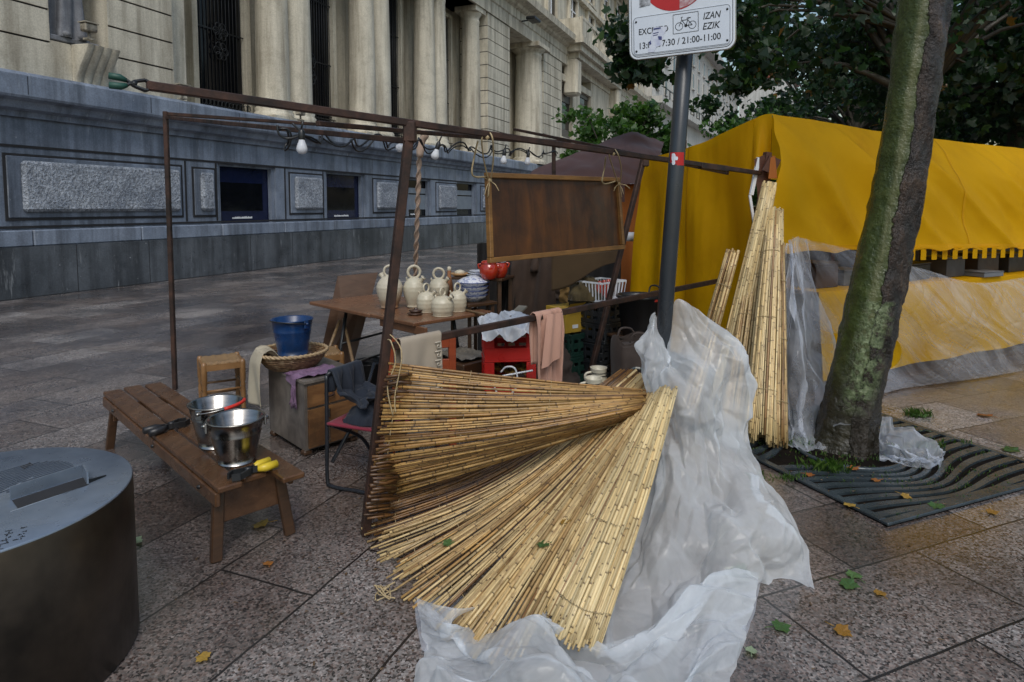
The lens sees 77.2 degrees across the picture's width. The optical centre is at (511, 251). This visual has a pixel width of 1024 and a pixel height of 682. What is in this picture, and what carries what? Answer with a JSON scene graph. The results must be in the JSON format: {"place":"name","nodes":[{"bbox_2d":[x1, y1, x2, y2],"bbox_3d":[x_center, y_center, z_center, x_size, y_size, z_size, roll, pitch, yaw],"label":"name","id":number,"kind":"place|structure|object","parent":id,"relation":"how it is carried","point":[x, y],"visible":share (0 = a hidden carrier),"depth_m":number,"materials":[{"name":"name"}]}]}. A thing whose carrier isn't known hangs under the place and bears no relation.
{"place":"outdoors","nodes":[
{"label":"outdoors","id":0,"kind":"place"},
{"bbox_2d":[142,417,189,436],"bbox_3d":[-1.914,0.972,3.566,0.104,0.043,0.230,3,5,34],"label":"trowel","id":1,"kind":"object","parent":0,"point":[154,430],"visible":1,"depth_m":3.53,"materials":[{"name":"black metal"}]},
{"bbox_2d":[380,335,456,453],"bbox_3d":[-0.610,0.898,4.041,0.425,0.844,0.401,-2,4,-21],"label":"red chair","id":2,"kind":"object","parent":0,"point":[450,361],"visible":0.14,"depth_m":3.91,"materials":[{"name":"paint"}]},
{"bbox_2d":[0,242,1023,681],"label":"paved ground","id":3,"kind":"structure","parent":0,"point":[72,358],"depth_m":3.06,"materials":[{"name":"stone"}]},
{"bbox_2d":[0,447,138,681],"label":"litter bin","id":4,"kind":"object","parent":3,"relation":"on","point":[69,604],"visible":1,"depth_m":2.10,"materials":[{"name":"grey metal"}]},
{"bbox_2d":[103,382,304,563],"bbox_3d":[-1.870,1.168,3.674,0.399,0.364,2.199,-4,6,-44],"label":"bench","id":5,"kind":"object","parent":3,"relation":"on","point":[203,474],"visible":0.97,"depth_m":3.14,"materials":[{"name":"brown wood"}]},
{"bbox_2d":[186,394,245,450],"bbox_3d":[-1.535,0.890,3.339,0.282,0.236,0.300,0,4,0],"label":"metal bucket","id":6,"kind":"object","parent":5,"relation":"on","point":[202,409],"visible":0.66,"depth_m":3.27,"materials":[{"name":"silver metal"}]},
{"bbox_2d":[201,408,268,467],"bbox_3d":[-1.347,0.913,3.127,0.279,0.221,0.277,0,4,0],"label":"metal bucket","id":7,"kind":"object","parent":5,"relation":"on","point":[235,434],"visible":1,"depth_m":3.05,"materials":[{"name":"silver metal"}]},
{"bbox_2d":[227,457,278,480],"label":"pruning shears","id":8,"kind":"object","parent":5,"relation":"on","point":[263,464],"visible":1,"depth_m":2.97,"materials":[{"name":"black metal"}]},
{"bbox_2d":[197,352,245,407],"bbox_3d":[-2.263,1.037,4.997,0.314,0.434,0.314,-2,5,-31],"label":"rush stool","id":9,"kind":"object","parent":3,"relation":"on","point":[224,361],"visible":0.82,"depth_m":4.93,"materials":[{"name":"brown wood"}]},
{"bbox_2d":[268,357,357,455],"bbox_3d":[-1.375,1.048,4.442,0.422,0.490,0.636,-4,5,-43],"label":"wooden cabinet","id":10,"kind":"object","parent":3,"relation":"on","point":[302,426],"visible":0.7,"depth_m":4.22,"materials":[{"name":"brown wood"}]},
{"bbox_2d":[261,341,328,371],"bbox_3d":[-1.522,0.734,4.437,0.493,0.132,0.493,0,4,0],"label":"wicker basket","id":11,"kind":"object","parent":10,"relation":"on","point":[314,356],"visible":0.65,"depth_m":4.27,"materials":[{"name":"wicker"}]},
{"bbox_2d":[247,345,277,407],"bbox_3d":[-1.713,0.836,4.376,0.264,0.373,0.244,2,5,29],"label":"cream cloth","id":12,"kind":"object","parent":11,"relation":"hanging from","point":[258,353],"visible":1,"depth_m":4.27,"materials":[{"name":"fabric"}]},
{"bbox_2d":[269,315,313,356],"bbox_3d":[-1.516,0.584,4.414,0.292,0.251,0.291,0,4,0],"label":"blue bucket","id":13,"kind":"object","parent":11,"relation":"on","point":[292,333],"visible":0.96,"depth_m":4.33,"materials":[{"name":"plastic"}]},
{"bbox_2d":[284,364,334,409],"bbox_3d":[-1.323,0.898,4.272,0.339,0.232,0.205,-4,6,-45],"label":"purple cloth","id":14,"kind":"object","parent":10,"relation":"on","point":[292,377],"visible":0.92,"depth_m":4.20,"materials":[{"name":"fabric"}]},
{"bbox_2d":[0,0,651,301],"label":"stone building","id":15,"kind":"structure","parent":3,"relation":"on","point":[82,192],"depth_m":17.04,"materials":[{"name":"beige stone"}]},
{"bbox_2d":[48,0,98,45],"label":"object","id":16,"kind":"object","parent":15,"relation":"on","point":[65,16],"visible":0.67,"depth_m":11.96,"materials":[{"name":"grey stone"}]},
{"bbox_2d":[184,0,252,112],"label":"window","id":17,"kind":"structure","parent":15,"relation":"in","point":[218,34],"depth_m":16.88,"materials":[{"name":"metal"}]},
{"bbox_2d":[218,163,274,223],"bbox_3d":[-6.894,-1.466,16.274,0.440,1.465,1.912,2,4,22],"label":"window","id":18,"kind":"structure","parent":15,"relation":"in","point":[246,192],"depth_m":16.31,"materials":[{"name":"glass"}]},
{"bbox_2d":[310,0,337,121],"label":"window","id":19,"kind":"structure","parent":15,"relation":"in","point":[322,12],"depth_m":20.79,"materials":[{"name":"metal"}]},
{"bbox_2d":[326,172,363,219],"bbox_3d":[-5.383,-1.723,19.948,0.440,1.465,1.945,2,4,22],"label":"window","id":20,"kind":"structure","parent":15,"relation":"in","point":[344,191],"depth_m":20.05,"materials":[{"name":"glass"}]},
{"bbox_2d":[389,0,403,136],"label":"window","id":21,"kind":"structure","parent":15,"relation":"in","point":[395,6],"depth_m":24.67,"materials":[{"name":"metal"}]},
{"bbox_2d":[408,178,428,217],"bbox_3d":[-3.700,-2.010,24.041,0.440,1.465,1.635,2,4,22],"label":"window","id":22,"kind":"structure","parent":15,"relation":"in","point":[424,194],"depth_m":24.33,"materials":[{"name":"glass"}]},
{"bbox_2d":[445,12,452,146],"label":"window","id":23,"kind":"structure","parent":15,"relation":"in","point":[449,40],"depth_m":28.55,"materials":[{"name":"glass"}]},
{"bbox_2d":[457,182,474,215],"bbox_3d":[-2.204,-2.264,27.682,0.440,1.465,1.879,2,4,22],"label":"window","id":24,"kind":"structure","parent":15,"relation":"in","point":[465,191],"depth_m":27.88,"materials":[{"name":"grey glass"}]},
{"bbox_2d":[560,63,573,139],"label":"window","id":25,"kind":"structure","parent":15,"relation":"in","point":[568,102],"depth_m":40.94,"materials":[{"name":"glass"}]},
{"bbox_2d":[578,83,591,136],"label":"window","id":26,"kind":"structure","parent":15,"relation":"in","point":[585,98],"depth_m":45.05,"materials":[{"name":"glass"}]},
{"bbox_2d":[323,272,377,363],"bbox_3d":[-1.588,0.694,6.153,0.672,0.952,0.215,-2,5,-32],"label":"leaning board","id":27,"kind":"object","parent":3,"relation":"on","point":[354,285],"visible":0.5,"depth_m":6.17,"materials":[{"name":"wood"}]},
{"bbox_2d":[354,357,378,384],"bbox_3d":[-1.285,1.075,5.808,0.316,0.245,0.314,0,4,0],"label":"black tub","id":28,"kind":"object","parent":3,"relation":"on","point":[367,365],"visible":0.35,"depth_m":5.69,"materials":[{"name":"plastic"}]},
{"bbox_2d":[324,357,422,497],"bbox_3d":[-0.781,1.004,3.773,0.448,0.669,0.479,2,4,21],"label":"folding chair","id":29,"kind":"object","parent":3,"relation":"on","point":[337,423],"visible":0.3,"depth_m":3.65,"materials":[{"name":"metal"}]},
{"bbox_2d":[324,360,388,426],"bbox_3d":[-0.857,0.819,3.732,0.368,0.303,0.317,2,4,22],"label":"jacket","id":30,"kind":"object","parent":29,"relation":"on","point":[347,381],"visible":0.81,"depth_m":3.69,"materials":[{"name":"fabric"}]},
{"bbox_2d":[309,294,491,361],"bbox_3d":[-0.998,0.848,5.432,1.663,0.761,1.020,4,6,45],"label":"trestle table","id":31,"kind":"object","parent":3,"relation":"on","point":[368,306],"visible":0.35,"depth_m":5.33,"materials":[{"name":"brown wood"}]},
{"bbox_2d":[376,264,402,308],"bbox_3d":[-1.027,0.289,5.372,0.219,0.363,0.219,0,4,0],"label":"water jug","id":32,"kind":"object","parent":31,"relation":"on","point":[381,288],"visible":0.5,"depth_m":5.32,"materials":[{"name":"beige ceramic"}]},
{"bbox_2d":[403,265,425,307],"bbox_3d":[-0.820,0.288,5.412,0.198,0.359,0.186,0,4,0],"label":"water jug","id":33,"kind":"object","parent":31,"relation":"on","point":[412,286],"visible":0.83,"depth_m":5.36,"materials":[{"name":"ceramic"}]},
{"bbox_2d":[417,283,436,312],"bbox_3d":[-0.689,0.367,5.147,0.153,0.237,0.153,-3,5,-39],"label":"water jug","id":34,"kind":"object","parent":31,"relation":"on","point":[425,299],"visible":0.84,"depth_m":5.09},
{"bbox_2d":[429,267,449,295],"bbox_3d":[-0.647,0.293,5.668,0.181,0.313,0.181,-2,5,-28],"label":"water jug","id":35,"kind":"object","parent":31,"relation":"on","point":[437,283],"visible":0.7,"depth_m":5.62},
{"bbox_2d":[431,287,453,316],"bbox_3d":[-0.536,0.385,4.971,0.182,0.227,0.178,0,4,0],"label":"water jug","id":36,"kind":"object","parent":31,"relation":"on","point":[442,305],"visible":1,"depth_m":4.91,"materials":[{"name":"ceramic"}]},
{"bbox_2d":[450,282,467,311],"bbox_3d":[-0.441,0.365,5.184,0.149,0.237,0.149,-3,5,-39],"label":"water jug","id":37,"kind":"object","parent":31,"relation":"on","point":[460,299],"visible":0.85,"depth_m":5.13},
{"bbox_2d":[146,81,761,536],"bbox_3d":[-0.409,-0.118,5.708,5.709,2.643,3.845,-3,5,-40],"label":"stall frame","id":38,"kind":"object","parent":3,"relation":"on","point":[410,131],"visible":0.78,"depth_m":3.58,"materials":[{"name":"wood"}]},
{"bbox_2d":[108,72,149,91],"bbox_3d":[-1.399,-0.619,2.351,0.139,0.060,0.037,-3,5,-40],"label":"spring clamp","id":39,"kind":"object","parent":38,"relation":"attached to","point":[121,78],"visible":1,"depth_m":2.33,"materials":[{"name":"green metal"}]},
{"bbox_2d":[276,121,557,164],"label":"string lights","id":40,"kind":"object","parent":38,"relation":"hanging from","point":[301,147],"visible":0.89,"depth_m":4.53,"materials":[{"name":"black plastic"}]},
{"bbox_2d":[395,330,442,401],"bbox_3d":[-0.478,0.592,3.319,0.262,0.334,0.063,-4,6,-43],"label":"beige towel","id":41,"kind":"object","parent":38,"relation":"hanging from","point":[423,349],"visible":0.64,"depth_m":3.31,"materials":[{"name":"fabric"}]},
{"bbox_2d":[413,130,428,275],"bbox_3d":[-0.815,-0.269,5.503,0.097,1.467,0.658,-1,4,-19],"label":"rope","id":42,"kind":"object","parent":38,"relation":"hanging from","point":[420,151],"visible":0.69,"depth_m":5.39,"materials":[{"name":"fabric"}]},
{"bbox_2d":[471,132,498,196],"bbox_3d":[-0.148,-0.473,3.515,0.134,0.347,0.233,1,4,9],"label":"twine tie","id":43,"kind":"object","parent":38,"relation":"hanging from","point":[487,137],"visible":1,"depth_m":3.49,"materials":[{"name":"fabric"}]},
{"bbox_2d":[363,334,646,519],"bbox_3d":[-0.013,0.841,3.154,1.412,0.906,0.191,0,4,-5],"label":"reed screen","id":44,"kind":"object","parent":38,"relation":"hanging from","point":[571,411],"visible":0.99,"depth_m":3.11,"materials":[{"name":"wicker"}]},
{"bbox_2d":[502,261,514,374],"bbox_3d":[-0.042,0.568,5.771,0.188,1.113,0.083,1,4,12],"label":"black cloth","id":45,"kind":"object","parent":38,"relation":"hanging from","point":[505,295],"visible":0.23,"depth_m":5.76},
{"bbox_2d":[510,257,555,345],"bbox_3d":[0.190,0.456,5.694,0.520,0.949,0.118,1,4,16],"label":"brown blanket","id":46,"kind":"object","parent":38,"relation":"hanging from","point":[531,286],"visible":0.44,"depth_m":5.67,"materials":[{"name":"fabric"}]},
{"bbox_2d":[529,307,564,381],"bbox_3d":[0.231,0.606,3.980,0.143,0.494,0.242,4,5,43],"label":"pink towel","id":47,"kind":"object","parent":38,"relation":"hanging from","point":[546,336],"visible":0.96,"depth_m":3.94,"materials":[{"name":"fabric"}]},
{"bbox_2d":[484,172,624,262],"bbox_3d":[0.313,-0.231,4.095,0.091,0.527,1.342,4,6,44],"label":"hanging board","id":48,"kind":"object","parent":38,"relation":"hanging from","point":[531,216],"visible":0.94,"depth_m":4.02,"materials":[{"name":"brown wood"}]},
{"bbox_2d":[551,250,617,290],"bbox_3d":[0.620,0.158,5.271,0.604,0.326,0.064,-1,4,-14],"label":"sagging cloth","id":49,"kind":"object","parent":38,"relation":"hanging from","point":[568,270],"visible":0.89,"depth_m":5.22,"materials":[{"name":"fabric"}]},
{"bbox_2d":[430,346,481,421],"bbox_3d":[-0.387,1.016,4.983,0.400,0.479,0.340,4,5,43],"label":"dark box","id":50,"kind":"object","parent":3,"relation":"on","point":[468,359],"visible":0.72,"depth_m":4.83,"materials":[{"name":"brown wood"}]},
{"bbox_2d":[451,299,496,349],"bbox_3d":[-0.332,0.819,5.420,0.300,0.810,0.300,-3,5,-40],"label":"stand","id":51,"kind":"object","parent":3,"relation":"on","point":[482,302],"visible":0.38,"depth_m":5.30,"materials":[{"name":"brown wood"}]},
{"bbox_2d":[466,293,487,301],"bbox_3d":[-0.332,0.384,5.390,0.259,0.059,0.259,0,4,0],"label":"bowl","id":52,"kind":"object","parent":51,"relation":"on","point":[473,298],"visible":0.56,"depth_m":5.30,"materials":[{"name":"blue ceramic"}]},
{"bbox_2d":[457,288,488,295],"bbox_3d":[-0.328,0.347,5.387,0.267,0.059,0.267,0,4,0],"label":"bowl","id":53,"kind":"object","parent":52,"relation":"on","point":[475,293],"visible":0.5,"depth_m":5.28,"materials":[{"name":"blue ceramic"}]},
{"bbox_2d":[456,284,488,290],"bbox_3d":[-0.332,0.310,5.385,0.275,0.059,0.275,0,4,0],"label":"bowl","id":54,"kind":"object","parent":53,"relation":"on","point":[483,287],"visible":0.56,"depth_m":5.28,"materials":[{"name":"blue ceramic"}]},
{"bbox_2d":[456,275,489,286],"bbox_3d":[-0.328,0.252,5.381,0.283,0.102,0.283,0,4,0],"label":"bowl","id":55,"kind":"object","parent":54,"relation":"on","point":[473,281],"visible":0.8,"depth_m":5.29,"materials":[{"name":"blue ceramic"}]},
{"bbox_2d":[451,275,513,375],"bbox_3d":[-0.249,0.710,5.648,0.466,0.995,0.340,1,4,20],"label":"shelf stand","id":56,"kind":"object","parent":3,"relation":"on","point":[499,291],"visible":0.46,"depth_m":5.51,"materials":[{"name":"brown wood"}]},
{"bbox_2d":[477,260,499,279],"bbox_3d":[-0.193,0.151,5.354,0.160,0.158,0.159,4,5,41],"label":"red pot","id":57,"kind":"object","parent":56,"relation":"on","point":[488,271],"visible":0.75,"depth_m":5.30,"materials":[{"name":"ceramic"}]},
{"bbox_2d":[481,386,530,434],"bbox_3d":[-0.027,1.138,4.641,0.380,0.283,0.340,0,4,-6],"label":"box","id":58,"kind":"object","parent":3,"relation":"on","point":[501,415],"visible":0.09,"depth_m":4.48,"materials":[{"name":"brown wood"}]},
{"bbox_2d":[481,353,535,392],"bbox_3d":[-0.027,0.877,4.625,0.372,0.235,0.326,0,4,-6],"label":"plastic crate","id":59,"kind":"object","parent":58,"relation":"on","point":[487,368],"visible":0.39,"depth_m":4.47,"materials":[{"name":"plastic"}]},
{"bbox_2d":[482,333,530,362],"bbox_3d":[-0.027,0.641,4.609,0.372,0.235,0.326,0,4,-6],"label":"plastic crate","id":60,"kind":"object","parent":59,"relation":"on","point":[492,352],"visible":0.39,"depth_m":4.46,"materials":[{"name":"plastic"}]},
{"bbox_2d":[477,305,528,341],"bbox_3d":[-0.045,0.508,4.497,0.399,0.201,0.432,0,4,0],"label":"paper heap","id":61,"kind":"object","parent":60,"relation":"in","point":[512,333],"visible":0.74,"depth_m":4.37,"materials":[{"name":"paper"}]},
{"bbox_2d":[494,362,525,375],"bbox_3d":[-0.027,0.855,4.621,0.307,0.090,0.220,0,4,0],"label":"rubbish","id":62,"kind":"object","parent":59,"relation":"in","point":[500,366],"visible":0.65,"depth_m":4.63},
{"bbox_2d":[361,368,653,664],"bbox_3d":[0.151,1.049,2.906,1.567,0.690,1.207,-2,4,-23],"label":"reed screen","id":63,"kind":"object","parent":3,"relation":"on","point":[491,594],"visible":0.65,"depth_m":2.88,"materials":[{"name":"wicker"}]},
{"bbox_2d":[18,352,1021,670],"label":"ground litter","id":64,"kind":"object","parent":3,"relation":"on","point":[672,546],"visible":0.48,"depth_m":2.90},
{"bbox_2d":[514,340,579,406],"bbox_3d":[0.292,0.951,5.304,0.576,0.555,0.483,0,4,0],"label":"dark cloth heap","id":65,"kind":"object","parent":3,"relation":"on","point":[569,376],"visible":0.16,"depth_m":5.13,"materials":[{"name":"fabric"}]},
{"bbox_2d":[530,132,663,291],"bbox_3d":[1.618,-0.414,9.096,3.290,2.757,1.413,-3,5,-40],"label":"brown stall","id":66,"kind":"object","parent":3,"relation":"on","point":[582,163],"visible":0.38,"depth_m":8.85,"materials":[{"name":"fabric"}]},
{"bbox_2d":[414,299,813,681],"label":"plastic sheet","id":67,"kind":"object","parent":3,"relation":"on","point":[646,626],"visible":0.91,"depth_m":2.62,"materials":[{"name":"white"}]},
{"bbox_2d":[538,385,677,656],"bbox_3d":[0.427,1.036,2.706,0.297,0.730,1.149,3,5,32],"label":"reed screen","id":68,"kind":"object","parent":67,"relation":"on","point":[608,535],"visible":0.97,"depth_m":2.51,"materials":[{"name":"wicker"}]},
{"bbox_2d":[551,94,691,158],"bbox_3d":[2.258,-1.296,13.508,2.731,3.902,2.250,-2,4,-27],"label":"street tree","id":69,"kind":"object","parent":3,"relation":"on","point":[645,117],"visible":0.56,"depth_m":13.10,"materials":[{"name":"green plant"}]},
{"bbox_2d":[628,0,736,510],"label":"sign post","id":70,"kind":"object","parent":3,"relation":"on","point":[683,31],"visible":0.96,"depth_m":3.34,"materials":[{"name":"metal"}]},
{"bbox_2d":[680,248,739,419],"bbox_3d":[1.501,0.620,4.867,0.518,1.290,0.131,-2,4,-24],"label":"reed roll","id":71,"kind":"object","parent":3,"relation":"on","point":[691,399],"visible":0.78,"depth_m":4.84,"materials":[{"name":"wood"}]},
{"bbox_2d":[708,181,776,415],"bbox_3d":[1.741,0.371,4.878,0.627,1.823,0.224,-3,5,-33],"label":"reed roll","id":72,"kind":"object","parent":3,"relation":"on","point":[751,264],"visible":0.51,"depth_m":4.84,"materials":[{"name":"wicker"}]},
{"bbox_2d":[698,95,839,205],"bbox_3d":[9.900,-2.931,23.883,5.813,5.729,5.428,2,4,23],"label":"plane tree","id":73,"kind":"object","parent":3,"relation":"on","point":[724,128],"visible":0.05,"depth_m":23.85,"materials":[{"name":"green plant"}]},
{"bbox_2d":[689,3,895,205],"bbox_3d":[13.064,-5.633,26.470,9.703,10.776,8.848,-3,5,-33],"label":"plane tree","id":74,"kind":"object","parent":3,"relation":"on","point":[709,103],"visible":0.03,"depth_m":26.55,"materials":[{"name":"green plant"}]},
{"bbox_2d":[587,0,1023,126],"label":"plane tree","id":75,"kind":"object","parent":3,"relation":"on","point":[864,49],"visible":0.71,"depth_m":9.55,"materials":[{"name":"green plant"}]},
{"bbox_2d":[630,114,1023,394],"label":"yellow stall","id":76,"kind":"object","parent":3,"relation":"on","point":[821,173],"visible":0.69,"depth_m":6.15,"materials":[{"name":"fabric"}]},
{"bbox_2d":[790,260,839,288],"bbox_3d":[2.700,0.198,5.725,0.312,0.222,0.272,-2,5,-28],"label":"goods box","id":77,"kind":"object","parent":76,"relation":"on","point":[821,273],"visible":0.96,"depth_m":5.62,"materials":[{"name":"paint"}]},
{"bbox_2d":[909,261,930,280],"bbox_3d":[3.903,0.185,6.339,0.412,0.162,0.272,-3,5,-35],"label":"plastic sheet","id":78,"kind":"object","parent":76,"relation":"on","point":[920,270],"visible":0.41,"depth_m":6.23,"materials":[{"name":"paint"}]},
{"bbox_2d":[920,255,964,277],"bbox_3d":[4.437,0.146,6.609,0.352,0.202,0.272,-2,5,-29],"label":"goods box","id":79,"kind":"object","parent":76,"relation":"on","point":[949,266],"visible":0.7,"depth_m":6.49,"materials":[{"name":"cardboard"}]},
{"bbox_2d":[951,251,999,269],"bbox_3d":[4.972,0.117,6.880,0.412,0.222,0.272,-2,5,-27],"label":"goods box","id":80,"kind":"object","parent":76,"relation":"on","point":[979,262],"visible":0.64,"depth_m":6.75,"materials":[{"name":"paint"}]},
{"bbox_2d":[964,269,1003,276],"bbox_3d":[4.831,0.221,6.613,0.352,0.052,0.272,-2,4,-26],"label":"goods box","id":81,"kind":"object","parent":76,"relation":"on","point":[981,273],"visible":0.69,"depth_m":6.51,"materials":[{"name":"cardboard"}]},
{"bbox_2d":[996,251,1023,271],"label":"goods box","id":82,"kind":"object","parent":76,"relation":"on","point":[1008,263],"visible":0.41,"depth_m":6.98,"materials":[{"name":"paint"}]},
{"bbox_2d":[736,14,993,142],"bbox_3d":[10.301,-3.482,19.367,6.641,7.447,6.887,-2,4,-26],"label":"plane tree","id":83,"kind":"object","parent":3,"relation":"on","point":[819,101],"visible":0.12,"depth_m":19.43,"materials":[{"name":"green plant"}]},
{"bbox_2d":[824,0,1023,148],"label":"plane tree","id":84,"kind":"object","parent":3,"relation":"on","point":[1007,129],"visible":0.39,"depth_m":11.14,"materials":[{"name":"green plant"}]},
{"bbox_2d":[939,0,1015,145],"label":"plane tree","id":85,"kind":"object","parent":3,"relation":"on","point":[978,101],"visible":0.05,"depth_m":12.95,"materials":[{"name":"green plant"}]},
{"bbox_3d":[0.813,1.031,4.432,0.300,0.525,0.252,0,4,0],"label":"striped bag","id":86,"kind":"object","parent":3,"relation":"on","visible":0},
{"bbox_2d":[610,327,653,377],"bbox_3d":[0.834,0.699,4.440,0.273,0.325,0.218,-1,4,-16],"label":"brown bag","id":87,"kind":"object","parent":86,"relation":"on","point":[624,354],"visible":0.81,"depth_m":4.37,"materials":[{"name":"fabric"}]},
{"bbox_2d":[477,243,620,350],"bbox_3d":[0.383,0.466,6.902,1.532,1.267,0.356,0,4,-6],"label":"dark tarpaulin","id":88,"kind":"object","parent":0,"point":[605,271],"visible":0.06,"depth_m":6.74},
{"bbox_2d":[607,332,671,379],"bbox_3d":[1.002,0.948,5.079,0.360,0.581,0.360,-2,5,-29],"label":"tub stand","id":89,"kind":"object","parent":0,"point":[613,333],"visible":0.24,"depth_m":5.12,"materials":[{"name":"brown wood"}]},
{"bbox_2d":[616,285,658,335],"bbox_3d":[1.002,0.465,5.045,0.368,0.384,0.368,0,4,0],"label":"black bucket","id":90,"kind":"object","parent":89,"relation":"on","point":[635,315],"visible":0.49,"depth_m":4.92,"materials":[{"name":"plastic"}]},
{"bbox_2d":[644,52,745,154],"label":"pale building","id":91,"kind":"structure","parent":0,"point":[704,66],"depth_m":87.49,"materials":[{"name":"white stone"}]},
{"bbox_2d":[739,75,798,117],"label":"corner building","id":92,"kind":"structure","parent":0,"point":[756,95],"depth_m":135.76,"materials":[{"name":"white stone"}]},
{"bbox_2d":[697,413,1023,526],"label":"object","id":93,"kind":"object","parent":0,"point":[783,459],"depth_m":4.03,"materials":[{"name":"metal"}]},
{"bbox_2d":[708,406,1009,516],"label":"grass","id":94,"kind":"structure","parent":93,"relation":"on","point":[831,464],"depth_m":4.04,"materials":[{"name":"plant"}]},
{"bbox_2d":[697,405,1023,525],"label":"tree grate","id":95,"kind":"object","parent":93,"relation":"on","point":[889,517],"visible":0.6,"depth_m":3.76,"materials":[{"name":"metal"}]},
{"bbox_2d":[729,217,757,404],"bbox_3d":[1.773,0.490,4.782,0.213,1.604,0.958,3,5,33],"label":"reed roll","id":96,"kind":"object","parent":95,"relation":"on","point":[743,332],"visible":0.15,"depth_m":4.72,"materials":[{"name":"wicker"}]},
{"bbox_2d":[746,206,783,446],"bbox_3d":[1.841,0.503,4.558,0.249,1.648,0.962,2,5,27],"label":"reed roll","id":97,"kind":"object","parent":95,"relation":"on","point":[762,422],"visible":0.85,"depth_m":4.47,"materials":[{"name":"wood"}]},
{"bbox_2d":[767,240,788,448],"bbox_3d":[1.865,0.623,4.481,0.138,1.375,0.762,2,4,21],"label":"reed roll","id":98,"kind":"object","parent":95,"relation":"on","point":[784,388],"visible":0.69,"depth_m":4.38,"materials":[{"name":"wood"}]},
{"bbox_2d":[785,237,943,468],"bbox_3d":[2.352,0.596,4.366,1.021,1.350,0.939,2,4,26],"label":"clear plastic","id":99,"kind":"object","parent":95,"relation":"on","point":[896,428],"visible":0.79,"depth_m":4.36,"materials":[{"name":"white"}]},
{"bbox_2d":[807,0,952,459],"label":"plane tree","id":100,"kind":"object","parent":93,"relation":"on","point":[867,338],"visible":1,"depth_m":4.08,"materials":[{"name":"green plant"}]},
{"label":"plastic crate","id":101,"kind":"object","parent":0,"visible":0},
{"bbox_2d":[570,355,589,378],"bbox_3d":[0.493,0.938,5.429,0.372,0.188,0.372,-4,5,-41],"label":"plastic crate","id":102,"kind":"object","parent":101,"relation":"on","point":[579,367],"visible":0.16,"depth_m":5.23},
{"bbox_2d":[564,328,597,357],"bbox_3d":[0.493,0.748,5.415,0.372,0.188,0.372,-4,5,-41],"label":"plastic crate","id":103,"kind":"object","parent":102,"relation":"on","point":[568,337],"visible":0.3,"depth_m":5.20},
{"bbox_2d":[546,302,593,333],"bbox_3d":[0.490,0.529,5.335,0.280,0.250,0.320,-3,5,-35],"label":"yellow carton","id":104,"kind":"object","parent":103,"relation":"on","point":[572,322],"visible":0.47,"depth_m":5.23,"materials":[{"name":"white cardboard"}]},
{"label":"plastic crate","id":105,"kind":"object","parent":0,"visible":0},
{"bbox_2d":[575,361,609,377],"bbox_3d":[0.730,0.979,5.381,0.372,0.163,0.352,4,6,45],"label":"plastic crate","id":106,"kind":"object","parent":105,"relation":"on","point":[586,366],"visible":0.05,"depth_m":5.25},
{"bbox_2d":[570,340,609,364],"bbox_3d":[0.720,0.814,5.370,0.352,0.163,0.372,-4,5,-43],"label":"plastic crate","id":107,"kind":"object","parent":106,"relation":"on","point":[603,357],"visible":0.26,"depth_m":5.18,"materials":[{"name":"plastic"}]},
{"bbox_2d":[570,321,621,344],"bbox_3d":[0.730,0.649,5.358,0.372,0.163,0.352,4,6,45],"label":"plastic crate","id":108,"kind":"object","parent":107,"relation":"on","point":[611,327],"visible":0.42,"depth_m":5.20,"materials":[{"name":"plastic"}]},
{"bbox_2d":[568,300,620,323],"bbox_3d":[0.720,0.485,5.347,0.352,0.163,0.372,-4,5,-43],"label":"plastic crate","id":109,"kind":"object","parent":108,"relation":"on","point":[596,315],"visible":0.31,"depth_m":5.20,"materials":[{"name":"plastic"}]},
{"bbox_2d":[568,275,605,300],"bbox_3d":[0.623,0.291,5.356,0.326,0.205,0.387,0,4,0],"label":"olive cloth","id":110,"kind":"object","parent":109,"relation":"on","point":[578,291],"visible":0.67,"depth_m":5.21,"materials":[{"name":"fabric"}]},
{"bbox_2d":[576,277,626,301],"bbox_3d":[0.740,0.317,5.315,0.324,0.164,0.280,-4,5,-43],"label":"white basket","id":111,"kind":"object","parent":109,"relation":"on","point":[619,281],"visible":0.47,"depth_m":5.21,"materials":[{"name":"paint"}]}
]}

